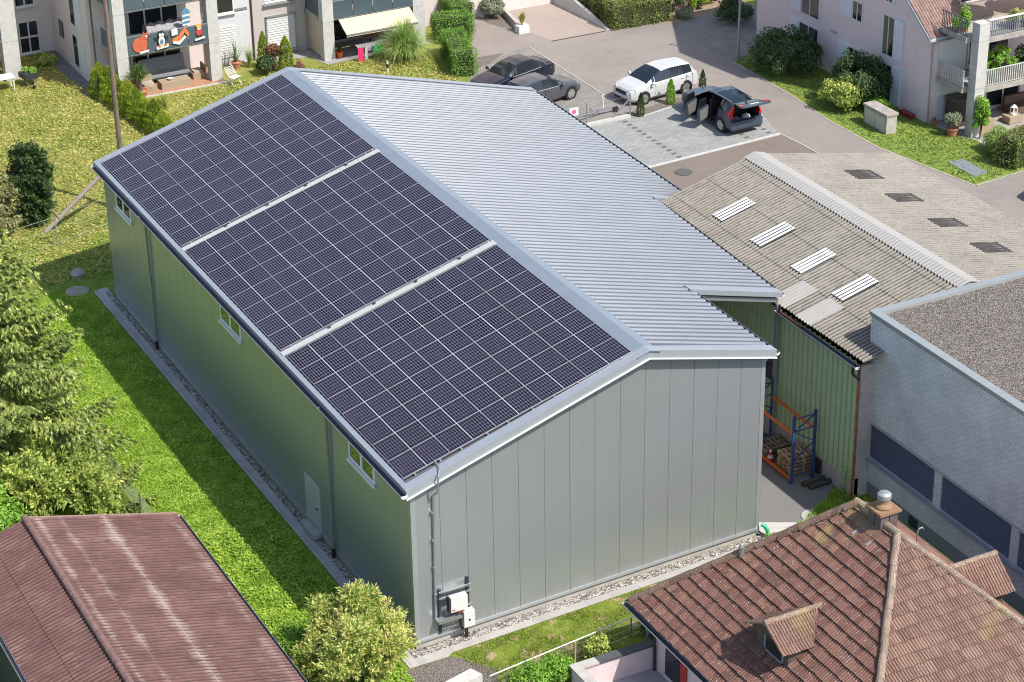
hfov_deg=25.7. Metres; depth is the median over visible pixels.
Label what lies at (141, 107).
thuja
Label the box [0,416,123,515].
leafy tree
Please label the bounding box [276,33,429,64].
terrace
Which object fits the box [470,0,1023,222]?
road
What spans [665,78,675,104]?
conifer
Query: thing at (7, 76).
garden table
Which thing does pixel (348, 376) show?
solar panel
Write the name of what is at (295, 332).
solar panel
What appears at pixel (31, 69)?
cuttings
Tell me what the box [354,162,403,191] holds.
solar panel
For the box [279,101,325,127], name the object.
solar panel
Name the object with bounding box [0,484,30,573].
leafy tree
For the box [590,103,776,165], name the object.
parking pavement
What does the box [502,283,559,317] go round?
solar panel
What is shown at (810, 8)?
window
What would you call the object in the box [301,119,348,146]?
solar panel
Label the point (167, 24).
covered table
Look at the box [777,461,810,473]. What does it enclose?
wooden pallet
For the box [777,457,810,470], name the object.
wooden pallet
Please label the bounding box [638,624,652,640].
garden shrub
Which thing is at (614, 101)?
kerb line
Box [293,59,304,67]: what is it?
reddish shrub
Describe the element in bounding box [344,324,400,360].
solar panel
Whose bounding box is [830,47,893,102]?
dark shrub
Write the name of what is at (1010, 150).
boxwood hedge
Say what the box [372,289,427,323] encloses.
solar panel
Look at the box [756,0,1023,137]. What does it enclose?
apartment house
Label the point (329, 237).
solar panel
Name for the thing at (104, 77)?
thuja
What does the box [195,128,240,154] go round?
solar panel
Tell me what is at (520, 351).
solar panel
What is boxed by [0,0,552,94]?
apartment block
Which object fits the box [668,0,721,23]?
bed soil
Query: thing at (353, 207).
solar panel
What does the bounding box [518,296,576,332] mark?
solar panel
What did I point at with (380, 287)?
solar panel
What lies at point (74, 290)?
manhole cover
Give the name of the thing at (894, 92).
window
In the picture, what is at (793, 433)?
pallet rack
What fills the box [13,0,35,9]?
window
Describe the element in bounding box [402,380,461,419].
solar panel
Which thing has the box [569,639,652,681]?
terrace wall
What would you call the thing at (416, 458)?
solar panel
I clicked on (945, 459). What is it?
office building
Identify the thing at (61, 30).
window
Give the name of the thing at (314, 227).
solar panel
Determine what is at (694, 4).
yellow shrub
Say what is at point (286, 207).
solar panel
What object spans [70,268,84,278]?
boulder
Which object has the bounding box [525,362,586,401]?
solar panel
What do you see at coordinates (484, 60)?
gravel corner
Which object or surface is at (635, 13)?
boxwood hedge
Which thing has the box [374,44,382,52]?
towel
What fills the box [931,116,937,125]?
potted plant
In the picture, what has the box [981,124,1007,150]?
pale grass clump
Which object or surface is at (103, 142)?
dry grass
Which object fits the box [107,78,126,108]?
thuja
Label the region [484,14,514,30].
gravel bed
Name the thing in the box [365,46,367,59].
towel
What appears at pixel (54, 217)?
wire fence
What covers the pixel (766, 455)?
wooden pallet
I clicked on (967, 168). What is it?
shaft cover
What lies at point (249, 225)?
solar panel
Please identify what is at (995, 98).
window
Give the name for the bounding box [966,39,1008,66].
window
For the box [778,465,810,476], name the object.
wooden pallet
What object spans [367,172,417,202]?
solar panel
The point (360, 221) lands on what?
solar panel
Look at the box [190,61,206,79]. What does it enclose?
wicker seat
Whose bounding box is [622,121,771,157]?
bay marking pavers
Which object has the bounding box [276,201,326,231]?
solar panel
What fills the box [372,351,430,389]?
solar panel
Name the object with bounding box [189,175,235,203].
solar panel
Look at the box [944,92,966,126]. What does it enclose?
lattice cabinet
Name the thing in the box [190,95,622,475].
mounting rail
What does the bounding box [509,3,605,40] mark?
ramp
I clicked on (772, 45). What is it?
dark shrub
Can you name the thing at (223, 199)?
solar panel
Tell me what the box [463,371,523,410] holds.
solar panel
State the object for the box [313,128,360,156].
solar panel
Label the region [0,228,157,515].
spruce tree
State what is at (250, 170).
solar panel
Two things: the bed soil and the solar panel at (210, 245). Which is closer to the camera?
the solar panel at (210, 245)
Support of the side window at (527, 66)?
in the black saloon
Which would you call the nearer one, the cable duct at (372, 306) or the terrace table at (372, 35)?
the cable duct at (372, 306)
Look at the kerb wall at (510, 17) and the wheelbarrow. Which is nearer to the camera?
the wheelbarrow
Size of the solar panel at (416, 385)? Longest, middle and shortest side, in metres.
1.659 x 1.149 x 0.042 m
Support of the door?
in the storage hall
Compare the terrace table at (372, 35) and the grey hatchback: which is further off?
the terrace table at (372, 35)
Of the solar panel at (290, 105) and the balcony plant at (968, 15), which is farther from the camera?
the balcony plant at (968, 15)
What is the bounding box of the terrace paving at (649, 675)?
[611,668,668,681]
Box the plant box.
[514,11,529,34]
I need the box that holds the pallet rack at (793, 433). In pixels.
[762,378,817,484]
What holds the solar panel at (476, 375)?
on the mounting rail
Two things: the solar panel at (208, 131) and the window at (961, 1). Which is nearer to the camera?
the solar panel at (208, 131)
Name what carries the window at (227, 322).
in the storage hall
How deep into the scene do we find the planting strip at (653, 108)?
112.46 m
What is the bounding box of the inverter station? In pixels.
[435,576,474,636]
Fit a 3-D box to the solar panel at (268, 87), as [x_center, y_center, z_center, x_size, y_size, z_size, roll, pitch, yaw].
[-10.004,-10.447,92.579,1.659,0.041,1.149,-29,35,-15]
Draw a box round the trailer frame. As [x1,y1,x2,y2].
[576,93,618,117]
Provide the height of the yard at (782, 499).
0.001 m
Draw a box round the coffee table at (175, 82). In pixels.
[157,74,191,89]
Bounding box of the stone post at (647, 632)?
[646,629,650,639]
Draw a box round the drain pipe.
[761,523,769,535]
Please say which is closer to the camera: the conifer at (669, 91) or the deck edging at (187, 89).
the conifer at (669, 91)
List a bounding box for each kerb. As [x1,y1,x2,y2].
[585,114,630,125]
[733,62,1023,185]
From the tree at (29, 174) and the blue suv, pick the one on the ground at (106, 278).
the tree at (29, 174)
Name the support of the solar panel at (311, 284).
on the mounting rail
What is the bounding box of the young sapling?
[840,465,849,502]
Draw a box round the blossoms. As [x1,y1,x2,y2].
[670,0,690,10]
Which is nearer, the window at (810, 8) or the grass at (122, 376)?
the grass at (122, 376)
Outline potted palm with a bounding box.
[121,60,156,97]
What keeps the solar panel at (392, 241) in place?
on the mounting rail
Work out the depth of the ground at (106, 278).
104.63 m
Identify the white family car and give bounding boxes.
[613,57,697,104]
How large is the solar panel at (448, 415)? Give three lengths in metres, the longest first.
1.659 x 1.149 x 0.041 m
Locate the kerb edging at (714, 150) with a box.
[642,102,780,167]
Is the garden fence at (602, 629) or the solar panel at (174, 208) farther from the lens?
the solar panel at (174, 208)
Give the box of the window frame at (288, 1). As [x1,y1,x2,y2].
[263,0,299,51]
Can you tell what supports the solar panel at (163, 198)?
on the mounting rail
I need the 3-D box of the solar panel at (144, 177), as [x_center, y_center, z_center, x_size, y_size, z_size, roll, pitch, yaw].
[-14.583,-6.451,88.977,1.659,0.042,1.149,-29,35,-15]
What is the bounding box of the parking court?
[471,47,612,111]
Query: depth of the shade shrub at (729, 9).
123.01 m
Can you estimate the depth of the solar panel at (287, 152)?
87.55 m
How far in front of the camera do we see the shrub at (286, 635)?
70.17 m
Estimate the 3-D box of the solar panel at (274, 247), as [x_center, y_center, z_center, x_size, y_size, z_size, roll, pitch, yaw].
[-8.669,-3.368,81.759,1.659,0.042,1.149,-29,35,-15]
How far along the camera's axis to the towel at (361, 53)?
118.79 m
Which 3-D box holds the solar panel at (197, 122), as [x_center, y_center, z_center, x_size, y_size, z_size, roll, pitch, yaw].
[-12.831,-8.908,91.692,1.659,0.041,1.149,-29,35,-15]
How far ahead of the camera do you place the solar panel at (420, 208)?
81.26 m
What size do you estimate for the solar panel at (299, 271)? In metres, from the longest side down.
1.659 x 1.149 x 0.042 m
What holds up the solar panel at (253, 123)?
on the mounting rail
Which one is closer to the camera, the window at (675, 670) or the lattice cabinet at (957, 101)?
the window at (675, 670)
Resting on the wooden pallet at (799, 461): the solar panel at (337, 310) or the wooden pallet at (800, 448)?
the wooden pallet at (800, 448)
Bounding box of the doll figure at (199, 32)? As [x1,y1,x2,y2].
[195,24,204,40]
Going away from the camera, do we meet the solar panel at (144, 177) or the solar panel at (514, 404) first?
the solar panel at (514, 404)
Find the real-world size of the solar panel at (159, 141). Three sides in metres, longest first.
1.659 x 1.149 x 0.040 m
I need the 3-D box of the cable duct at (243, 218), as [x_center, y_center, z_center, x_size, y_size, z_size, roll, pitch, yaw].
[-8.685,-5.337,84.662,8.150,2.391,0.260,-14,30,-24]
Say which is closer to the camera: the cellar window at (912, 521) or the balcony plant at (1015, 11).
the cellar window at (912, 521)
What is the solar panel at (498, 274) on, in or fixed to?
on the mounting rail
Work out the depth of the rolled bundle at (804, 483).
79.53 m
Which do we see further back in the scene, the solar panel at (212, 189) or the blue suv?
the blue suv
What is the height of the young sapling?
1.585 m
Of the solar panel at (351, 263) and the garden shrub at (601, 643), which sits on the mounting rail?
the solar panel at (351, 263)
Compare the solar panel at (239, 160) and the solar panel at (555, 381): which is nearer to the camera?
the solar panel at (555, 381)
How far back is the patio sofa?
111.06 m
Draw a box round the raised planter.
[981,112,993,134]
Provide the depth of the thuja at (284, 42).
117.41 m
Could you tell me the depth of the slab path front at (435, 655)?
72.57 m
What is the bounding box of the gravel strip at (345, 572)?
[106,290,763,657]
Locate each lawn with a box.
[454,582,659,681]
[733,56,1023,183]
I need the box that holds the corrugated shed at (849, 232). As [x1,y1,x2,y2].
[660,151,1023,499]
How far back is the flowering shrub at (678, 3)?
125.07 m
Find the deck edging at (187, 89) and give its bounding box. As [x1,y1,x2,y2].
[146,81,226,97]
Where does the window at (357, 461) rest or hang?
in the storage hall
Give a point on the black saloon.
(504, 71)
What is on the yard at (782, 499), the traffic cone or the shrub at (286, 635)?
the traffic cone
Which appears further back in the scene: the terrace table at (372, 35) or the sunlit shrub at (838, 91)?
the terrace table at (372, 35)
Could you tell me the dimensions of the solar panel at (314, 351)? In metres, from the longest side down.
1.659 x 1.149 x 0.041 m
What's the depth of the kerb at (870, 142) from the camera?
108.09 m
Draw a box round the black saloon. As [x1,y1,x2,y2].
[469,54,554,84]
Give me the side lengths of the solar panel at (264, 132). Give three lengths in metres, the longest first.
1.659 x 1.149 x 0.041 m
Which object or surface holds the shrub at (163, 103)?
on the ground at (106, 278)
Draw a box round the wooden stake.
[574,641,575,661]
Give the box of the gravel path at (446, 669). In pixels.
[400,656,499,681]
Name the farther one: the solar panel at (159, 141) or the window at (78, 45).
the window at (78, 45)
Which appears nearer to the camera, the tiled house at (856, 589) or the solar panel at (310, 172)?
the tiled house at (856, 589)
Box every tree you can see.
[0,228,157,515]
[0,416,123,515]
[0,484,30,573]
[2,139,57,226]
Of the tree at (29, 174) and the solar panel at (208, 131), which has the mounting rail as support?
the solar panel at (208, 131)
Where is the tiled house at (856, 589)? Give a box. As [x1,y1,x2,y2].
[621,490,1023,681]
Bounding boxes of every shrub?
[34,51,57,66]
[145,93,178,112]
[256,53,276,73]
[264,43,282,70]
[273,618,317,651]
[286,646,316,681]
[288,578,420,681]
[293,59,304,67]
[509,657,553,681]
[538,651,575,681]
[582,630,616,658]
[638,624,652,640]
[672,0,689,8]
[683,0,707,8]
[713,0,753,23]
[746,24,823,75]
[816,74,865,111]
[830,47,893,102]
[868,94,894,108]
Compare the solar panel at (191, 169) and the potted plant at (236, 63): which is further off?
the potted plant at (236, 63)
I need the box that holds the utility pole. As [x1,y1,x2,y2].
[44,0,121,232]
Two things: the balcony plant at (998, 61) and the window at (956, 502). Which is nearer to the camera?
the window at (956, 502)
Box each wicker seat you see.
[142,74,157,92]
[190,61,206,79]
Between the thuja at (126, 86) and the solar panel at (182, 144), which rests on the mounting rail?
the solar panel at (182, 144)
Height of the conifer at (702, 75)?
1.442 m
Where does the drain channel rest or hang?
on the road
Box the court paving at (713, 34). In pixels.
[671,2,762,61]
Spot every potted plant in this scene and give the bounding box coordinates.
[223,41,247,68]
[335,41,344,57]
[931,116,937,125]
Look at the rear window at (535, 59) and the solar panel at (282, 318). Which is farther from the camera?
the rear window at (535, 59)
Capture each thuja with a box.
[88,62,110,99]
[98,65,117,103]
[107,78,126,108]
[117,79,137,116]
[125,87,144,121]
[134,98,155,128]
[142,98,167,133]
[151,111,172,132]
[257,31,267,57]
[278,35,294,69]
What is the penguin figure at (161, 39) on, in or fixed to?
attached to the apartment block
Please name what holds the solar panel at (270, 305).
on the mounting rail
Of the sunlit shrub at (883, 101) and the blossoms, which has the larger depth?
the blossoms
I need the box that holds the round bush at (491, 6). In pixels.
[479,0,505,17]
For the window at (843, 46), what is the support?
in the apartment house at (929, 53)
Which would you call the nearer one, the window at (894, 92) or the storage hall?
the storage hall
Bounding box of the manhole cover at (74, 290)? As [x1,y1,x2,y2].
[65,286,88,296]
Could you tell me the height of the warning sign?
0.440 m
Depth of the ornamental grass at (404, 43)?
118.47 m
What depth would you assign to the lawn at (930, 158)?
108.61 m
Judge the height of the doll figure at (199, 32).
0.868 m
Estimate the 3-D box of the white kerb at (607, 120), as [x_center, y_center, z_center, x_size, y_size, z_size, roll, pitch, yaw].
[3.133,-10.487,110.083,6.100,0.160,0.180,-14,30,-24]
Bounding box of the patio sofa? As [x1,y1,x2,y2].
[1002,91,1023,113]
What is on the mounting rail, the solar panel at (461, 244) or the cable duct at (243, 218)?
the solar panel at (461, 244)
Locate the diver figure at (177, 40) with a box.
[171,28,188,44]
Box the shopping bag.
[741,113,749,118]
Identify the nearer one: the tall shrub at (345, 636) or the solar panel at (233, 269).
the tall shrub at (345, 636)
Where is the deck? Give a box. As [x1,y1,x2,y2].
[131,67,224,95]
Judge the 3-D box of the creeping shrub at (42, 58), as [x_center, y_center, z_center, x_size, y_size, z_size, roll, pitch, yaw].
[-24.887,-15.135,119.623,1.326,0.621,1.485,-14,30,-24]
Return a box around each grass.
[0,51,461,292]
[3,288,406,681]
[204,531,375,681]
[367,14,441,64]
[798,486,872,522]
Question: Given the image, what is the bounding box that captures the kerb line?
[529,47,817,152]
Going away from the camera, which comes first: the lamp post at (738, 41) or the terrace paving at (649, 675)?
the terrace paving at (649, 675)
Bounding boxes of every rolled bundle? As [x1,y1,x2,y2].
[801,475,825,486]
[808,478,831,489]
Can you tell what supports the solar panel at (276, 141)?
on the mounting rail
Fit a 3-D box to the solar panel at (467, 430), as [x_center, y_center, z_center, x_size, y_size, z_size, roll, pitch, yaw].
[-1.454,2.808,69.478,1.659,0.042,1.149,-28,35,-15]
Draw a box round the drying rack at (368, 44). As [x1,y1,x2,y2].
[355,40,385,58]
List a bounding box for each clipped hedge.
[429,8,473,44]
[438,26,478,77]
[439,0,475,32]
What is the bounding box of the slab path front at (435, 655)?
[414,548,738,664]
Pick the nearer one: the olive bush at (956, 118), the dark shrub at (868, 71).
the olive bush at (956, 118)
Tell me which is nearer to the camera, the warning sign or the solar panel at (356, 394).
the solar panel at (356, 394)
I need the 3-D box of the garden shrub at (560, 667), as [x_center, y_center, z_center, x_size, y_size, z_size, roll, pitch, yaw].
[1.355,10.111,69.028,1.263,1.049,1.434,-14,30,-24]
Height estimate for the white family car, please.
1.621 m
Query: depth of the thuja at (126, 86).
112.18 m
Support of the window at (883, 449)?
in the office building
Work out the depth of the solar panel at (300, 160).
86.65 m
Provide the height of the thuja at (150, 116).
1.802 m
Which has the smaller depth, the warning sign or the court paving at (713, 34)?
the warning sign
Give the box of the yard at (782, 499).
[756,430,832,534]
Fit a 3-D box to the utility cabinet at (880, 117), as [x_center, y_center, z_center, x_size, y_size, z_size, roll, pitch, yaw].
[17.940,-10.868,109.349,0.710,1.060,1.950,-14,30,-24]
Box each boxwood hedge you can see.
[578,0,630,28]
[603,0,672,30]
[992,124,1023,170]
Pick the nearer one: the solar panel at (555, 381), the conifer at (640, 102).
the solar panel at (555, 381)
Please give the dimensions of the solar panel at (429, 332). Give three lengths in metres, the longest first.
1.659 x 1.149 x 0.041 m
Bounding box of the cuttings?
[21,66,36,73]
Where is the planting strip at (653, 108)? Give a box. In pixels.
[631,97,682,116]
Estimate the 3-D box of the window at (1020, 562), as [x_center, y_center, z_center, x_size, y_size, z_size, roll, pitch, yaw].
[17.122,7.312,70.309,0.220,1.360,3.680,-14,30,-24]
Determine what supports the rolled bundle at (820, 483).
on the yard at (782, 499)
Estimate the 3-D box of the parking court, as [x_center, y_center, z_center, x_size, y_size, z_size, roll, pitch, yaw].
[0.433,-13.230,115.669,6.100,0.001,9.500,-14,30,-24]
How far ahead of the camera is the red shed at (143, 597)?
67.95 m
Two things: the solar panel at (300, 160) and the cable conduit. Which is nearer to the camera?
the cable conduit
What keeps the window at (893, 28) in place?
in the apartment house at (929, 53)
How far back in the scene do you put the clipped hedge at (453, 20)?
121.15 m
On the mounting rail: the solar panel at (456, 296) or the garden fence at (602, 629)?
the solar panel at (456, 296)
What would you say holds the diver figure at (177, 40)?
attached to the apartment block
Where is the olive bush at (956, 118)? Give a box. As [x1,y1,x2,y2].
[942,111,962,136]
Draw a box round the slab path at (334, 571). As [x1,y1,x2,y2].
[93,287,419,667]
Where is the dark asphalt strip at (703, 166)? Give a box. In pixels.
[651,135,819,189]
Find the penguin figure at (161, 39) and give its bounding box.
[154,31,168,49]
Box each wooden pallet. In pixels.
[762,433,790,453]
[762,438,786,456]
[777,443,815,462]
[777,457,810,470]
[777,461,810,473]
[778,454,811,465]
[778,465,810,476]
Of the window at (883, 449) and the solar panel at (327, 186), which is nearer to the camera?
the window at (883, 449)
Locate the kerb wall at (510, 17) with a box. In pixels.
[502,7,519,27]
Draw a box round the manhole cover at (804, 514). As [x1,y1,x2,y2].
[801,508,819,519]
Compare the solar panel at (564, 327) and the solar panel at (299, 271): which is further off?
the solar panel at (299, 271)
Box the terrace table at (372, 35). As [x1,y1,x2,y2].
[359,31,383,46]
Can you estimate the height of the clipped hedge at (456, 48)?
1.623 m
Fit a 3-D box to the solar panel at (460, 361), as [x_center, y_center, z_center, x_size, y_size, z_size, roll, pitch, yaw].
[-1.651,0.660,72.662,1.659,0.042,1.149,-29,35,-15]
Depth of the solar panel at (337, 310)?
77.16 m
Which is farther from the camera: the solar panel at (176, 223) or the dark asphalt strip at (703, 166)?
the dark asphalt strip at (703, 166)
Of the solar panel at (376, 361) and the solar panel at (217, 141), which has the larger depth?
the solar panel at (217, 141)
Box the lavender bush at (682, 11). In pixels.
[675,6,693,18]
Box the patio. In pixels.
[930,107,1023,139]
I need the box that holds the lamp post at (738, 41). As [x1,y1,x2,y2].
[736,0,740,59]
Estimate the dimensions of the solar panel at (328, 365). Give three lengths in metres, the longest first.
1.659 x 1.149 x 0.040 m
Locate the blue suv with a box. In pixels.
[682,85,770,132]
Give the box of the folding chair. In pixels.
[224,65,241,86]
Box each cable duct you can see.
[181,149,379,250]
[280,240,495,355]
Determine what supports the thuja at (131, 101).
on the ground at (106, 278)
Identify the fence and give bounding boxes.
[1,198,106,255]
[94,437,153,512]
[489,616,640,681]
[565,94,630,123]
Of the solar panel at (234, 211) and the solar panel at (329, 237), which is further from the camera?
the solar panel at (234, 211)
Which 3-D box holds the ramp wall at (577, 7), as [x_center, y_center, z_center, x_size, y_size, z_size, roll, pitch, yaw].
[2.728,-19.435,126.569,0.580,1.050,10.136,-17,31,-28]
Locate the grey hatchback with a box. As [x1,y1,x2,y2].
[506,72,580,100]
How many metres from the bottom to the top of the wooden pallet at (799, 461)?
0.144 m
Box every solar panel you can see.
[102,145,146,171]
[111,154,156,182]
[121,164,166,191]
[130,174,177,201]
[139,127,183,153]
[140,184,187,212]
[148,136,194,163]
[150,194,197,222]
[158,146,203,173]
[160,204,208,234]
[168,155,214,182]
[171,215,220,245]
[175,109,219,135]
[178,165,225,193]
[185,118,230,144]
[186,230,235,260]
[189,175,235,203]
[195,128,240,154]
[196,242,247,273]
[199,185,247,214]
[205,137,251,164]
[208,253,259,284]
[210,196,259,225]
[211,92,256,117]
[216,146,262,174]
[219,265,271,297]
[221,101,266,126]
[225,210,274,241]
[227,156,273,184]
[231,110,277,136]
[231,277,283,309]
[237,221,286,251]
[238,166,285,194]
[242,119,288,145]
[243,289,296,322]
[247,75,291,99]
[248,176,297,205]
[248,232,299,263]
[253,128,300,155]
[255,302,308,335]
[257,83,302,109]
[260,244,311,275]
[264,138,311,165]
[264,191,313,220]
[268,92,313,118]
[268,314,322,349]
[272,255,324,288]
[276,147,323,175]
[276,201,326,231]
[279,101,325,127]
[285,267,337,300]
[287,157,335,186]
[287,333,342,369]
[288,212,338,242]
[290,110,336,136]
[297,280,350,313]
[300,223,352,254]
[300,347,356,384]
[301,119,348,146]
[303,171,352,200]
[310,292,365,327]
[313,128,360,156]
[313,235,364,266]
[314,361,370,398]
[315,181,365,211]
[325,138,373,166]
[326,246,378,279]
[328,192,378,222]
[328,375,385,413]
[330,311,385,346]
[339,258,392,291]
[340,203,391,233]
[342,152,390,180]
[342,390,401,429]
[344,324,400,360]
[352,270,407,304]
[353,214,405,245]
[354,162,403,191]
[357,405,416,444]
[358,338,414,374]
[366,226,419,257]
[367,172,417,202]
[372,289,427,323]
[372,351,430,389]
[372,420,432,461]
[380,183,431,213]
[380,237,433,269]
[387,301,442,336]
[387,366,445,403]
[388,436,449,478]
[393,194,445,224]
[394,249,448,282]
[401,315,457,350]
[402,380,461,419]
[406,205,459,236]
[414,267,469,300]
[416,328,473,364]
[418,395,478,435]
[421,216,474,248]
[429,279,484,314]
[431,342,489,379]
[434,411,495,452]
[435,228,489,261]
[444,292,500,327]
[447,356,506,394]
[456,245,510,278]
[459,305,517,341]
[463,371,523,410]
[471,257,527,291]
[475,319,533,355]
[480,386,541,426]
[487,270,543,304]
[491,333,550,370]
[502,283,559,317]
[508,347,568,385]
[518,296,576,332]
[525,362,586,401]
[535,309,594,346]
[552,323,611,360]
[569,337,631,376]
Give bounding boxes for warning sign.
[569,107,577,115]
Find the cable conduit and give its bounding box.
[430,459,439,619]
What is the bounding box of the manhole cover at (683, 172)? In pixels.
[675,168,692,175]
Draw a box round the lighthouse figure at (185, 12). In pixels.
[181,8,190,25]
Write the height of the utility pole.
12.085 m
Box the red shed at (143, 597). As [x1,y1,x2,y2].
[0,512,307,681]
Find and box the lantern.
[1010,104,1017,115]
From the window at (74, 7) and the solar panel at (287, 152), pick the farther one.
the window at (74, 7)
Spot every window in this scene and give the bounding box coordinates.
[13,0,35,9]
[17,19,42,55]
[58,19,64,37]
[68,0,82,33]
[71,31,86,75]
[114,194,131,225]
[127,5,178,35]
[131,48,181,78]
[217,0,235,16]
[218,305,241,344]
[333,20,359,41]
[346,442,374,488]
[511,60,541,75]
[524,55,545,62]
[665,647,686,681]
[788,15,819,64]
[790,0,820,21]
[837,39,859,60]
[840,0,863,23]
[870,425,934,500]
[880,12,905,63]
[880,60,901,107]
[884,0,895,5]
[908,515,917,529]
[941,477,1011,557]
[960,0,977,3]
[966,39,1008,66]
[985,85,1020,107]
[1017,532,1023,568]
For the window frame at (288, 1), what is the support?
in the apartment block
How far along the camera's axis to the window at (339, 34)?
121.54 m
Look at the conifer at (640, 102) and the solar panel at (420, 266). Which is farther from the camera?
the conifer at (640, 102)
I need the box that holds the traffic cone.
[764,447,775,463]
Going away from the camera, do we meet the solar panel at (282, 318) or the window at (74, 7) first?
the solar panel at (282, 318)
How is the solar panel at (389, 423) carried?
on the mounting rail
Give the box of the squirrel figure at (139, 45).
[132,32,148,53]
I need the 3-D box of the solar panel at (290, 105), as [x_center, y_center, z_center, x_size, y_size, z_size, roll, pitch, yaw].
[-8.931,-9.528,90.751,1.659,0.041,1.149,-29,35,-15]
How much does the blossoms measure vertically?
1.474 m
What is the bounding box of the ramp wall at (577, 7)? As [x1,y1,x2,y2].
[553,0,609,30]
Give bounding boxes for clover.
[198,519,401,681]
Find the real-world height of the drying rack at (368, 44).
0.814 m
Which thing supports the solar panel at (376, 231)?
on the mounting rail
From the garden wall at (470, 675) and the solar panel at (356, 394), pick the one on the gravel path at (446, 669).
the garden wall at (470, 675)
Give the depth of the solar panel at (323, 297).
78.09 m
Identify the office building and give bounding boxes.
[865,270,1023,613]
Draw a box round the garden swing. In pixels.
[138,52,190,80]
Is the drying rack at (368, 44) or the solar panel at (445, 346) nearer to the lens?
the solar panel at (445, 346)
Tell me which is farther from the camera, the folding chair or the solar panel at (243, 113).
the folding chair
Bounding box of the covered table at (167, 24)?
[142,17,184,39]
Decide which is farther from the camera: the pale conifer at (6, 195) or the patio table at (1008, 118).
the patio table at (1008, 118)
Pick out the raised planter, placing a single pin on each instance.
(989, 126)
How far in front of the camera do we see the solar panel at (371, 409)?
71.77 m
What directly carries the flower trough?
on the ground at (106, 278)
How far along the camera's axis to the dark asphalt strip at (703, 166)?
106.32 m
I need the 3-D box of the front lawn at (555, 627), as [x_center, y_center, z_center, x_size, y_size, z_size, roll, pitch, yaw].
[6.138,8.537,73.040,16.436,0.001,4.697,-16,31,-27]
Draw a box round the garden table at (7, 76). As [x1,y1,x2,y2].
[0,73,15,89]
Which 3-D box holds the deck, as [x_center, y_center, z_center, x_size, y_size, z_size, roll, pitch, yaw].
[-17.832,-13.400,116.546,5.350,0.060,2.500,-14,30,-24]
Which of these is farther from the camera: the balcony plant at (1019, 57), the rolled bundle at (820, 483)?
the balcony plant at (1019, 57)
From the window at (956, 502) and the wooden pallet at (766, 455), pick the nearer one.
the window at (956, 502)
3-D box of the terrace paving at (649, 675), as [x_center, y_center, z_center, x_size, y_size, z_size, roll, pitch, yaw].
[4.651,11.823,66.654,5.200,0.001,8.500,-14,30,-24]
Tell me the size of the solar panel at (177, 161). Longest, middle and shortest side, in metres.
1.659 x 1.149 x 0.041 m
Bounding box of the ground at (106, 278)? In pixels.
[0,0,1023,681]
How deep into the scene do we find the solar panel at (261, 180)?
86.20 m
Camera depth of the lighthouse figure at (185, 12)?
114.62 m
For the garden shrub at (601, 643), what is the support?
on the front lawn at (555, 627)
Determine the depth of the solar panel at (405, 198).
82.17 m
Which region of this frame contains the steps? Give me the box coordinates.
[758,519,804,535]
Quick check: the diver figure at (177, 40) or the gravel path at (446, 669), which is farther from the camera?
the diver figure at (177, 40)
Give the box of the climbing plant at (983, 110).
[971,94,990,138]
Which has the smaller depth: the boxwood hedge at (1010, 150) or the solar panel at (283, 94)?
the solar panel at (283, 94)
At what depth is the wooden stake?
69.69 m
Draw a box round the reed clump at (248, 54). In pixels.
[239,43,253,67]
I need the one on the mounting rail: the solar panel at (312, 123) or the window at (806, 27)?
the solar panel at (312, 123)
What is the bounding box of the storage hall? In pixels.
[90,67,784,649]
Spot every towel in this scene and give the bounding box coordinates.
[358,47,363,61]
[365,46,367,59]
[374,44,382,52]
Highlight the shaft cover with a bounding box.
[948,159,987,176]
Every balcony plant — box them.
[951,4,972,32]
[987,44,1017,78]
[1005,7,1023,27]
[1011,43,1023,71]
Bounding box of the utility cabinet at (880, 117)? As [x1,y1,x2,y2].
[863,100,898,134]
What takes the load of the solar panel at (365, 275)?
on the mounting rail
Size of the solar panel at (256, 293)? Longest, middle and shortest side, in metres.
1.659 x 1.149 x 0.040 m
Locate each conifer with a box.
[0,174,25,244]
[636,92,644,116]
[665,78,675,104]
[698,69,706,86]
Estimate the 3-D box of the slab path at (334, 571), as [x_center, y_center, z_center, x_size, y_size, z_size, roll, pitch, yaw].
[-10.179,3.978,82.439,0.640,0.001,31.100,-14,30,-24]
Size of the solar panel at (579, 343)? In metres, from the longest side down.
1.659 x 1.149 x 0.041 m
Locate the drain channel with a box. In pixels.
[553,31,604,40]
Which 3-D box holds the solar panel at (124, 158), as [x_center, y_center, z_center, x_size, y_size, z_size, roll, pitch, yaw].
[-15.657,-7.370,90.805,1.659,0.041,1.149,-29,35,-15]
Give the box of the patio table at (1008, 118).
[1002,111,1022,124]
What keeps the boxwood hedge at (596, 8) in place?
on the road
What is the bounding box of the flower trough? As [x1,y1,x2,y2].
[899,109,914,119]
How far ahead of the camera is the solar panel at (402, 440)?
69.94 m
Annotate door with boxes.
[304,472,321,531]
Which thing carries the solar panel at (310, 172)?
on the mounting rail
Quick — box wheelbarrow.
[18,70,38,88]
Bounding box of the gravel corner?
[474,53,502,68]
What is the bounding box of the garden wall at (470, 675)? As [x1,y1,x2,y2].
[445,668,482,681]
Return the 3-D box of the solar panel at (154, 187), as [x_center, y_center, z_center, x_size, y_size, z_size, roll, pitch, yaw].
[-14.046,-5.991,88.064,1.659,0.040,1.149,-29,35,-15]

